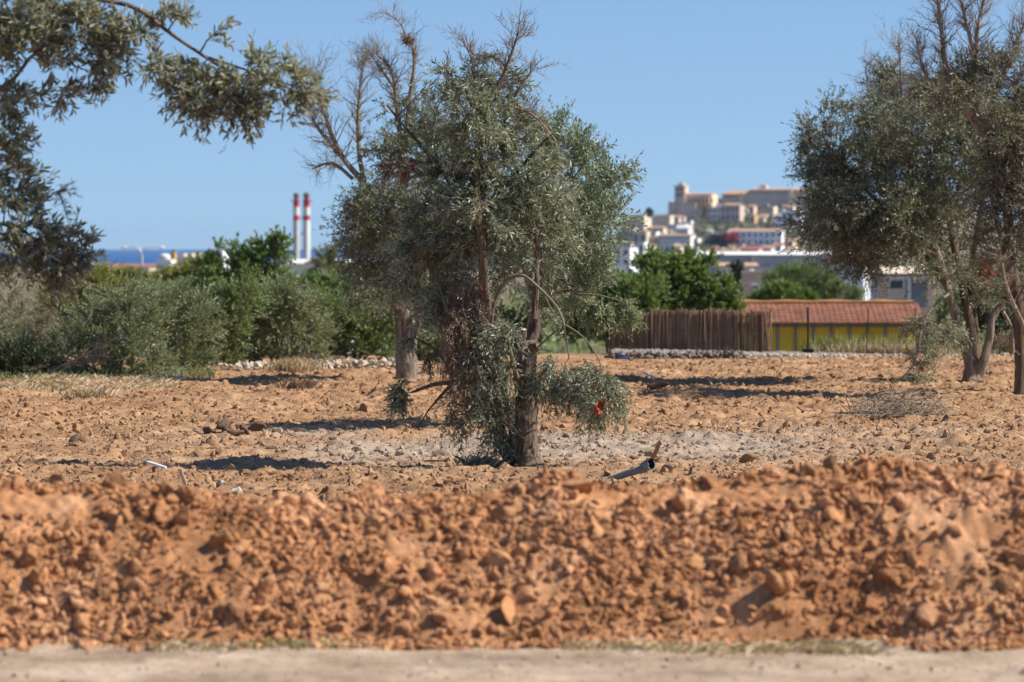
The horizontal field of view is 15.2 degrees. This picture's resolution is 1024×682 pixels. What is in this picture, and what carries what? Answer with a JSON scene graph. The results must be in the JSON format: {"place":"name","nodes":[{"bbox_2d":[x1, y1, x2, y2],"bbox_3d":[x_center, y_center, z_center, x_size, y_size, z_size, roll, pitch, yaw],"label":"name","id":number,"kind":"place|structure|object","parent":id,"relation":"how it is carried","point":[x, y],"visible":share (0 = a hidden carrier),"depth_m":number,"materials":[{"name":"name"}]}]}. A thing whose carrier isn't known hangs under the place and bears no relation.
{"place":"outdoors","nodes":[
{"label":"outdoors","id":0,"kind":"place"},
{"bbox_2d":[0,369,188,391],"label":"dry grass","id":1,"kind":"structure","parent":0,"point":[155,380],"depth_m":52.33,"materials":[{"name":"plant"}]},
{"bbox_2d":[0,250,533,263],"bbox_3d":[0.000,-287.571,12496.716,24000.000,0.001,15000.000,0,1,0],"label":"sea","id":2,"kind":"structure","parent":0,"point":[134,256],"depth_m":9244.04,"materials":[{"name":"liquid"}]},
{"bbox_2d":[304,241,355,277],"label":"palm tree","id":3,"kind":"object","parent":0,"point":[325,264],"visible":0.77,"depth_m":399.15,"materials":[{"name":"plant"}]},
{"bbox_2d":[0,264,1008,353],"bbox_3d":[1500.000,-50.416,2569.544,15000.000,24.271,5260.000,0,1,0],"label":"ground","id":4,"kind":"structure","parent":0,"point":[520,280],"depth_m":1737.99,"materials":[{"name":"soil"}]},
{"bbox_2d":[0,328,71,375],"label":"bush","id":5,"kind":"object","parent":4,"relation":"on","point":[22,356],"visible":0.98,"depth_m":54.90,"materials":[{"name":"green plant"}]},
{"bbox_2d":[0,275,71,369],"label":"bush","id":6,"kind":"object","parent":4,"relation":"on","point":[18,312],"visible":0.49,"depth_m":57.95,"materials":[{"name":"green plant"}]},
{"bbox_2d":[13,251,142,353],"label":"bush","id":7,"kind":"object","parent":4,"relation":"on","point":[103,277],"visible":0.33,"depth_m":69.79,"materials":[{"name":"green plant"}]},
{"bbox_2d":[33,272,194,375],"bbox_3d":[-5.720,-0.135,55.535,1.956,1.732,1.838,1,2,33],"label":"bush","id":8,"kind":"object","parent":4,"relation":"on","point":[110,318],"visible":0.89,"depth_m":55.37,"materials":[{"name":"green plant"}]},
{"bbox_2d":[99,268,147,354],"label":"shrub","id":9,"kind":"object","parent":4,"relation":"on","point":[119,271],"visible":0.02,"depth_m":149.88,"materials":[{"name":"green plant"}]},
{"bbox_2d":[101,264,155,269],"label":"harbour shed","id":10,"kind":"structure","parent":4,"relation":"on","point":[139,265],"depth_m":3004.34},
{"bbox_2d":[115,263,152,354],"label":"shrub","id":11,"kind":"object","parent":4,"relation":"on","point":[144,273],"visible":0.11,"depth_m":179.75,"materials":[{"name":"green plant"}]},
{"bbox_2d":[121,246,164,269],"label":"street lamp","id":12,"kind":"object","parent":4,"relation":"on","point":[141,252],"visible":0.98,"depth_m":249.89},
{"bbox_2d":[119,275,205,351],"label":"shrub","id":13,"kind":"object","parent":4,"relation":"on","point":[184,279],"visible":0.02,"depth_m":119.92,"materials":[{"name":"green plant"}]},
{"bbox_2d":[156,259,175,270],"bbox_3d":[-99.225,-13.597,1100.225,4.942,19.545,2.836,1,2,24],"label":"house","id":14,"kind":"structure","parent":4,"relation":"on","point":[161,263],"depth_m":1098.95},
{"bbox_2d":[105,266,237,369],"bbox_3d":[-5.153,-0.224,58.081,2.013,1.832,1.686,0,1,0],"label":"bush","id":15,"kind":"object","parent":4,"relation":"on","point":[205,358],"visible":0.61,"depth_m":57.92,"materials":[{"name":"green plant"}]},
{"bbox_2d":[150,253,222,348],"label":"shrub","id":16,"kind":"object","parent":4,"relation":"on","point":[172,272],"visible":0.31,"depth_m":169.60,"materials":[{"name":"green plant"}]},
{"bbox_2d":[177,253,202,265],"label":"house","id":17,"kind":"structure","parent":4,"relation":"on","point":[179,259],"depth_m":1298.75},
{"bbox_2d":[175,265,279,365],"bbox_3d":[-4.488,-0.252,60.084,1.789,1.974,1.307,0,1,0],"label":"bush","id":18,"kind":"object","parent":4,"relation":"on","point":[233,293],"visible":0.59,"depth_m":59.92,"materials":[{"name":"green plant"}]},
{"bbox_2d":[184,224,299,352],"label":"green tree","id":19,"kind":"object","parent":4,"relation":"on","point":[258,254],"visible":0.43,"depth_m":91.81,"materials":[{"name":"green plant"}]},
{"bbox_2d":[222,268,344,363],"bbox_3d":[-3.705,-0.250,61.088,2.135,1.844,1.677,0,1,0],"label":"bush","id":20,"kind":"object","parent":4,"relation":"on","point":[292,303],"visible":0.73,"depth_m":60.86,"materials":[{"name":"green plant"}]},
{"bbox_2d":[291,193,298,259],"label":"chimney","id":21,"kind":"object","parent":4,"relation":"on","point":[296,220],"visible":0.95,"depth_m":1538.33,"materials":[{"name":"white metal"}]},
{"bbox_2d":[286,259,323,342],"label":"warehouse","id":22,"kind":"structure","parent":4,"relation":"on","point":[299,263],"depth_m":698.83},
{"bbox_2d":[300,192,311,258],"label":"chimney","id":23,"kind":"object","parent":4,"relation":"on","point":[306,226],"visible":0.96,"depth_m":1498.27,"materials":[{"name":"white metal"}]},
{"bbox_2d":[283,266,384,349],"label":"green tree","id":24,"kind":"object","parent":4,"relation":"on","point":[329,282],"visible":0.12,"depth_m":99.90,"materials":[{"name":"green plant"}]},
{"bbox_2d":[297,276,404,360],"bbox_3d":[-2.549,-0.154,61.975,2.128,1.864,1.667,0,1,0],"label":"bush","id":25,"kind":"object","parent":4,"relation":"on","point":[360,345],"visible":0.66,"depth_m":61.82,"materials":[{"name":"green plant"}]},
{"bbox_2d":[272,0,471,378],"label":"olive tree","id":26,"kind":"object","parent":4,"relation":"on","point":[371,231],"visible":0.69,"depth_m":53.46,"materials":[{"name":"green plant"}]},
{"bbox_2d":[399,32,416,49],"bbox_3d":[-1.456,-4.186,53.720,0.301,0.274,0.290,1,2,21],"label":"bird nest","id":27,"kind":"object","parent":26,"relation":"on","point":[404,39],"visible":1,"depth_m":53.69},
{"bbox_2d":[416,325,447,360],"bbox_3d":[-1.364,0.133,63.034,0.865,0.890,0.925,0,1,0],"label":"bush","id":28,"kind":"object","parent":4,"relation":"on","point":[421,352],"visible":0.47,"depth_m":62.87,"materials":[{"name":"green plant"}]},
{"bbox_2d":[401,266,552,354],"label":"bush","id":29,"kind":"object","parent":4,"relation":"on","point":[507,313],"visible":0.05,"depth_m":65.77,"materials":[{"name":"green plant"}]},
{"bbox_2d":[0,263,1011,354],"bbox_3d":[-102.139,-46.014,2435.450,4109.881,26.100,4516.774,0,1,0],"label":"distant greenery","id":30,"kind":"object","parent":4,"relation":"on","point":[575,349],"visible":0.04,"depth_m":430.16,"materials":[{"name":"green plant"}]},
{"bbox_2d":[549,267,675,353],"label":"green tree","id":31,"kind":"object","parent":4,"relation":"on","point":[646,294],"visible":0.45,"depth_m":83.73,"materials":[{"name":"green plant"}]},
{"bbox_2d":[596,247,637,277],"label":"house","id":32,"kind":"structure","parent":4,"relation":"on","point":[626,251],"depth_m":897.16,"materials":[{"name":"paint"}]},
{"bbox_2d":[638,242,649,271],"bbox_3d":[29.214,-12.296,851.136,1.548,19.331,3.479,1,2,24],"label":"house","id":33,"kind":"structure","parent":4,"relation":"on","point":[641,246],"depth_m":849.48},
{"bbox_2d":[621,242,748,323],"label":"green tree","id":34,"kind":"object","parent":4,"relation":"on","point":[696,285],"visible":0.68,"depth_m":89.71,"materials":[{"name":"green plant"}]},
{"bbox_2d":[713,262,758,299],"bbox_3d":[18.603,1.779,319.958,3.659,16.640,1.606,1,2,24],"label":"house","id":35,"kind":"structure","parent":4,"relation":"on","point":[749,266],"depth_m":319.46,"materials":[{"name":"tile"}]},
{"bbox_2d":[727,259,747,287],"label":"green tree","id":36,"kind":"object","parent":4,"relation":"on","point":[733,265],"visible":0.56,"depth_m":199.84,"materials":[{"name":"green plant"}]},
{"bbox_2d":[741,271,769,298],"bbox_3d":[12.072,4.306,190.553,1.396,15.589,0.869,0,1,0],"label":"house","id":37,"kind":"structure","parent":4,"relation":"on","point":[750,279],"depth_m":189.98,"materials":[{"name":"paint"}]},
{"bbox_2d":[610,348,907,357],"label":"kerb","id":38,"kind":"structure","parent":4,"relation":"on","point":[748,353],"depth_m":65.43,"materials":[{"name":"stone"}]},
{"bbox_2d":[608,307,771,351],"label":"reed screen","id":39,"kind":"object","parent":38,"relation":"on","point":[715,329],"visible":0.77,"depth_m":65.99,"materials":[{"name":"wicker"}]},
{"bbox_2d":[770,307,917,353],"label":"wire fence","id":40,"kind":"object","parent":38,"relation":"on","point":[808,350],"visible":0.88,"depth_m":66.32,"materials":[{"name":"black metal"}]},
{"bbox_2d":[810,338,994,353],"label":"dry weeds","id":41,"kind":"object","parent":38,"relation":"on","point":[883,348],"visible":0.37,"depth_m":66.91,"materials":[{"name":"plant"}]},
{"bbox_2d":[744,277,822,300],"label":"shrub","id":42,"kind":"object","parent":4,"relation":"on","point":[780,289],"visible":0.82,"depth_m":149.73,"materials":[{"name":"green plant"}]},
{"bbox_2d":[696,252,880,299],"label":"warehouse","id":43,"kind":"structure","parent":4,"relation":"on","point":[763,260],"depth_m":459.91,"materials":[{"name":"grey stone"}]},
{"bbox_2d":[755,255,871,300],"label":"green tree","id":44,"kind":"object","parent":4,"relation":"on","point":[793,272],"visible":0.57,"depth_m":174.55,"materials":[{"name":"green plant"}]},
{"bbox_2d":[739,299,922,351],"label":"shed","id":45,"kind":"structure","parent":4,"relation":"on","point":[843,317],"depth_m":130.49,"materials":[{"name":"tile"}]},
{"bbox_2d":[829,258,869,299],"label":"house","id":46,"kind":"structure","parent":4,"relation":"on","point":[860,284],"depth_m":329.35,"materials":[{"name":"paint"}]},
{"bbox_2d":[800,331,932,351],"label":"green weeds","id":47,"kind":"object","parent":4,"relation":"on","point":[835,341],"visible":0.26,"depth_m":67.43,"materials":[{"name":"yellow plant"}]},
{"bbox_2d":[876,266,932,337],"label":"house","id":48,"kind":"structure","parent":4,"relation":"on","point":[900,287],"depth_m":169.96,"materials":[{"name":"paint"}]},
{"bbox_2d":[888,279,904,297],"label":"window","id":49,"kind":"structure","parent":48,"relation":"in","point":[898,288],"depth_m":169.94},
{"bbox_2d":[911,282,926,306],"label":"doorway","id":50,"kind":"structure","parent":48,"relation":"in","point":[917,290],"depth_m":169.94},
{"bbox_2d":[926,249,1023,353],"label":"bush","id":51,"kind":"object","parent":4,"relation":"on","point":[943,316],"visible":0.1,"depth_m":79.91,"materials":[{"name":"green plant"}]},
{"bbox_2d":[957,275,1013,353],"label":"bush","id":52,"kind":"object","parent":4,"relation":"on","point":[983,322],"visible":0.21,"depth_m":69.89,"materials":[{"name":"green plant"}]},
{"bbox_2d":[982,328,1014,355],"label":"bush","id":53,"kind":"object","parent":4,"relation":"on","point":[1006,346],"visible":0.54,"depth_m":65.42,"materials":[{"name":"green plant"}]},
{"bbox_2d":[0,353,1023,502],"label":"soil field","id":54,"kind":"structure","parent":0,"point":[955,437],"depth_m":40.49,"materials":[{"name":"soil"}]},
{"bbox_2d":[56,385,119,399],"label":"grass tuft","id":55,"kind":"object","parent":54,"relation":"on","point":[88,393],"visible":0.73,"depth_m":47.17,"materials":[{"name":"plant"}]},
{"bbox_2d":[48,330,130,373],"bbox_3d":[-5.914,0.158,53.807,1.256,0.644,0.416,0,1,4],"label":"fallen branch","id":56,"kind":"object","parent":54,"relation":"on","point":[93,358],"visible":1,"depth_m":53.83,"materials":[{"name":"plant"}]},
{"bbox_2d":[0,364,216,379],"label":"green grass","id":57,"kind":"structure","parent":54,"relation":"on","point":[199,373],"depth_m":55.00,"materials":[{"name":"plant"}]},
{"bbox_2d":[0,0,343,314],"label":"olive tree","id":58,"kind":"object","parent":54,"relation":"on","point":[52,33],"visible":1,"depth_m":24.91,"materials":[{"name":"green plant"}]},
{"bbox_2d":[215,416,229,430],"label":"rock","id":59,"kind":"object","parent":54,"relation":"on","point":[223,424],"visible":0.98,"depth_m":39.19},
{"bbox_2d":[248,421,266,431],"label":"rock","id":60,"kind":"object","parent":54,"relation":"on","point":[257,426],"visible":0.69,"depth_m":39.35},
{"bbox_2d":[261,356,325,371],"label":"grass tuft","id":61,"kind":"object","parent":54,"relation":"on","point":[298,364],"visible":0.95,"depth_m":57.46,"materials":[{"name":"plant"}]},
{"bbox_2d":[279,378,324,388],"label":"grass tuft","id":62,"kind":"object","parent":54,"relation":"on","point":[292,383],"visible":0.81,"depth_m":50.56,"materials":[{"name":"beige plant"}]},
{"bbox_2d":[218,357,395,369],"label":"stone wall","id":63,"kind":"structure","parent":54,"relation":"on","point":[388,362],"depth_m":58.93,"materials":[{"name":"stone"}]},
{"bbox_2d":[442,453,511,467],"bbox_3d":[-0.296,1.042,33.302,0.592,0.181,0.712,1,2,28],"label":"weed clump","id":64,"kind":"object","parent":54,"relation":"on","point":[484,459],"visible":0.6,"depth_m":33.19,"materials":[{"name":"green plant"}]},
{"bbox_2d":[361,0,649,466],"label":"olive tree","id":65,"kind":"object","parent":54,"relation":"on","point":[466,225],"visible":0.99,"depth_m":33.24,"materials":[{"name":"green plant"}]},
{"bbox_2d":[593,400,604,415],"bbox_3d":[0.741,0.569,32.647,0.097,0.140,0.065,0,1,-10],"label":"plastic scrap","id":66,"kind":"object","parent":65,"relation":"attached to","point":[598,407],"visible":1,"depth_m":32.65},
{"bbox_2d":[0,459,1023,644],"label":"earth bank","id":67,"kind":"structure","parent":54,"relation":"on","point":[975,525],"depth_m":18.77,"materials":[{"name":"soil"}]},
{"bbox_2d":[3,521,27,538],"bbox_3d":[-2.453,0.948,19.055,0.255,0.113,0.149,-1,2,-42],"label":"rock","id":68,"kind":"object","parent":67,"relation":"on","point":[16,527],"visible":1,"depth_m":19.02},
{"bbox_2d":[28,565,48,585],"bbox_3d":[-2.333,1.157,18.827,0.206,0.123,0.126,1,2,44],"label":"rock","id":69,"kind":"object","parent":67,"relation":"on","point":[38,574],"visible":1,"depth_m":18.75,"materials":[{"name":"stone"}]},
{"bbox_2d":[114,620,134,637],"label":"rock","id":70,"kind":"object","parent":67,"relation":"on","point":[123,631],"visible":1,"depth_m":18.48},
{"bbox_2d":[153,500,173,523],"bbox_3d":[-1.727,0.873,19.144,0.124,0.163,0.162,0,1,0],"label":"rock","id":71,"kind":"object","parent":67,"relation":"on","point":[161,509],"visible":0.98,"depth_m":19.11,"materials":[{"name":"stone"}]},
{"bbox_2d":[359,479,384,496],"bbox_3d":[-0.711,0.776,19.551,0.132,0.136,0.142,0,1,0],"label":"rock","id":72,"kind":"object","parent":67,"relation":"on","point":[369,487],"visible":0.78,"depth_m":19.55,"materials":[{"name":"stone"}]},
{"bbox_2d":[366,537,387,550],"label":"rock","id":73,"kind":"object","parent":67,"relation":"on","point":[378,544],"visible":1,"depth_m":18.95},
{"bbox_2d":[420,595,452,610],"bbox_3d":[-0.366,1.280,18.580,0.180,0.096,0.062,1,2,37],"label":"rock","id":74,"kind":"object","parent":67,"relation":"on","point":[434,601],"visible":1,"depth_m":18.57,"materials":[{"name":"stone"}]},
{"bbox_2d":[483,549,513,570],"bbox_3d":[-0.066,1.081,18.871,0.166,0.128,0.118,0,1,13],"label":"rock","id":75,"kind":"object","parent":67,"relation":"on","point":[493,557],"visible":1,"depth_m":18.82,"materials":[{"name":"stone"}]},
{"bbox_2d":[0,454,1023,652],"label":"bank clods","id":76,"kind":"object","parent":67,"relation":"on","point":[285,512],"visible":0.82,"depth_m":18.80,"materials":[{"name":"soil"}]},
{"bbox_2d":[0,455,1023,651],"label":"bank lumps","id":77,"kind":"object","parent":67,"relation":"on","point":[780,584],"visible":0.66,"depth_m":18.88,"materials":[{"name":"soil"}]},
{"bbox_2d":[628,512,659,524],"bbox_3d":[0.635,0.906,19.135,0.195,0.108,0.117,-1,2,-28],"label":"rock","id":78,"kind":"object","parent":67,"relation":"on","point":[648,519],"visible":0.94,"depth_m":19.09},
{"bbox_2d":[670,485,693,503],"bbox_3d":[0.851,0.802,19.214,0.103,0.161,0.111,0,1,13],"label":"rock","id":79,"kind":"object","parent":67,"relation":"on","point":[685,491],"visible":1,"depth_m":19.20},
{"bbox_2d":[822,455,837,469],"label":"rock","id":80,"kind":"object","parent":67,"relation":"on","point":[829,462],"visible":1,"depth_m":19.52,"materials":[{"name":"stone"}]},
{"bbox_2d":[1003,549,1023,565],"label":"rock","id":81,"kind":"object","parent":67,"relation":"on","point":[1018,556],"visible":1,"depth_m":18.71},
{"bbox_2d":[0,359,1023,500],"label":"field lumps","id":82,"kind":"object","parent":54,"relation":"on","point":[211,440],"visible":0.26,"depth_m":36.85,"materials":[{"name":"soil"}]},
{"bbox_2d":[466,93,648,420],"bbox_3d":[0.349,-0.826,41.086,2.224,3.702,2.655,0,1,0],"label":"olive tree","id":83,"kind":"object","parent":54,"relation":"on","point":[598,212],"visible":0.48,"depth_m":40.69,"materials":[{"name":"green plant"}]},
{"bbox_2d":[608,458,655,479],"bbox_3d":[0.992,1.062,31.576,0.404,0.218,0.142,1,2,27],"label":"pipe","id":84,"kind":"object","parent":54,"relation":"on","point":[646,465],"visible":0.99,"depth_m":31.53,"materials":[{"name":"grey plastic"}]},
{"bbox_2d":[647,380,668,388],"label":"rock","id":85,"kind":"object","parent":54,"relation":"on","point":[658,384],"visible":1,"depth_m":49.04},
{"bbox_2d":[608,349,746,358],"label":"stone wall","id":86,"kind":"structure","parent":54,"relation":"on","point":[671,354],"depth_m":63.85,"materials":[{"name":"stone"}]},
{"bbox_2d":[738,453,759,462],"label":"rock","id":87,"kind":"object","parent":54,"relation":"on","point":[747,457],"visible":0.94,"depth_m":33.66,"materials":[{"name":"stone"}]},
{"bbox_2d":[737,352,1013,358],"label":"stone wall","id":88,"kind":"structure","parent":54,"relation":"on","point":[777,355],"depth_m":64.31,"materials":[{"name":"stone"}]},
{"bbox_2d":[802,375,962,416],"bbox_3d":[4.165,0.600,42.977,1.816,0.494,2.180,0,1,0],"label":"brush pile","id":89,"kind":"object","parent":54,"relation":"on","point":[888,408],"visible":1,"depth_m":42.80,"materials":[{"name":"plant"}]},
{"bbox_2d":[764,10,1012,385],"bbox_3d":[5.211,-1.745,52.104,3.692,5.506,4.194,0,1,0],"label":"olive tree","id":90,"kind":"object","parent":54,"relation":"on","point":[901,218],"visible":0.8,"depth_m":51.85,"materials":[{"name":"green plant"}]},
{"bbox_2d":[880,0,1023,394],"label":"olive tree","id":91,"kind":"object","parent":54,"relation":"on","point":[1003,185],"visible":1,"depth_m":47.78,"materials":[{"name":"green plant"}]},
{"bbox_2d":[0,640,1023,681],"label":"path","id":92,"kind":"structure","parent":0,"point":[74,669],"depth_m":17.51,"materials":[{"name":"gravel"}]},
{"bbox_2d":[189,635,409,650],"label":"green grass","id":93,"kind":"structure","parent":92,"relation":"on","point":[301,644],"depth_m":18.19,"materials":[{"name":"plant"}]},
{"bbox_2d":[138,636,894,659],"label":"dry grass","id":94,"kind":"structure","parent":92,"relation":"on","point":[845,646],"depth_m":18.09,"materials":[{"name":"plant"}]},
{"bbox_2d":[0,0,1023,249],"label":"sky","id":95,"kind":"structure","parent":0,"point":[706,89],"materials":[{"name":"blue"}]},
{"bbox_2d":[549,206,1023,287],"bbox_3d":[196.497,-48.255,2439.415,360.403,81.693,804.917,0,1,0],"label":"hill","id":96,"kind":"structure","parent":0,"point":[804,250],"depth_m":2169.22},
{"bbox_2d":[622,215,650,233],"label":"bastion","id":97,"kind":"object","parent":96,"relation":"on","point":[640,226],"visible":0.29,"depth_m":2211.57,"materials":[{"name":"beige stone"}]},
{"bbox_2d":[632,231,649,245],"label":"tower house","id":98,"kind":"structure","parent":96,"relation":"on","point":[641,236],"depth_m":2113.11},
{"bbox_2d":[647,226,666,233],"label":"house","id":99,"kind":"structure","parent":96,"relation":"on","point":[662,229],"depth_m":2212.04,"materials":[{"name":"paint"}]},
{"bbox_2d":[656,215,673,229],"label":"bastion","id":100,"kind":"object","parent":96,"relation":"on","point":[663,220],"visible":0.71,"depth_m":2247.20,"materials":[{"name":"beige stone"}]},
{"bbox_2d":[659,234,693,247],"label":"house","id":101,"kind":"structure","parent":96,"relation":"on","point":[686,239],"depth_m":2102.31,"materials":[{"name":"concrete"}]},
{"bbox_2d":[676,225,692,233],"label":"house","id":102,"kind":"structure","parent":96,"relation":"on","point":[684,229],"depth_m":2180.75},
{"bbox_2d":[668,182,717,220],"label":"cathedral","id":103,"kind":"structure","parent":96,"relation":"on","point":[687,204],"depth_m":2327.61,"materials":[{"name":"grey stone"}]},
{"bbox_2d":[701,232,728,245],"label":"shrub","id":104,"kind":"object","parent":96,"relation":"on","point":[716,239],"visible":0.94,"depth_m":2116.49,"materials":[{"name":"plant"}]},
{"bbox_2d":[709,207,720,220],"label":"house","id":105,"kind":"structure","parent":96,"relation":"on","point":[714,213],"depth_m":2322.61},
{"bbox_2d":[724,232,737,244],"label":"shrub","id":106,"kind":"object","parent":96,"relation":"on","point":[732,238],"visible":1,"depth_m":2107.39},
{"bbox_2d":[721,203,743,221],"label":"house","id":107,"kind":"structure","parent":96,"relation":"on","point":[730,212],"depth_m":2309.27,"materials":[{"name":"paint"}]},
{"bbox_2d":[597,207,869,252],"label":"hillside shrubs","id":108,"kind":"object","parent":96,"relation":"on","point":[716,224],"visible":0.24,"depth_m":2248.66,"materials":[{"name":"green plant"}]},
{"bbox_2d":[738,246,762,251],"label":"house","id":109,"kind":"structure","parent":96,"relation":"on","point":[751,248],"depth_m":2041.52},
{"bbox_2d":[728,229,785,246],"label":"hotel","id":110,"kind":"structure","parent":96,"relation":"on","point":[746,237],"depth_m":2107.72,"materials":[{"name":"concrete"}]},
{"bbox_2d":[722,185,815,206],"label":"castle","id":111,"kind":"structure","parent":96,"relation":"on","point":[763,194],"depth_m":2413.28,"materials":[{"name":"beige stone"}]},
{"bbox_2d":[768,206,777,220],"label":"house","id":112,"kind":"structure","parent":96,"relation":"on","point":[772,210],"depth_m":2319.44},
{"bbox_2d":[781,211,803,228],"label":"house","id":113,"kind":"structure","parent":96,"relation":"on","point":[790,212],"depth_m":2246.98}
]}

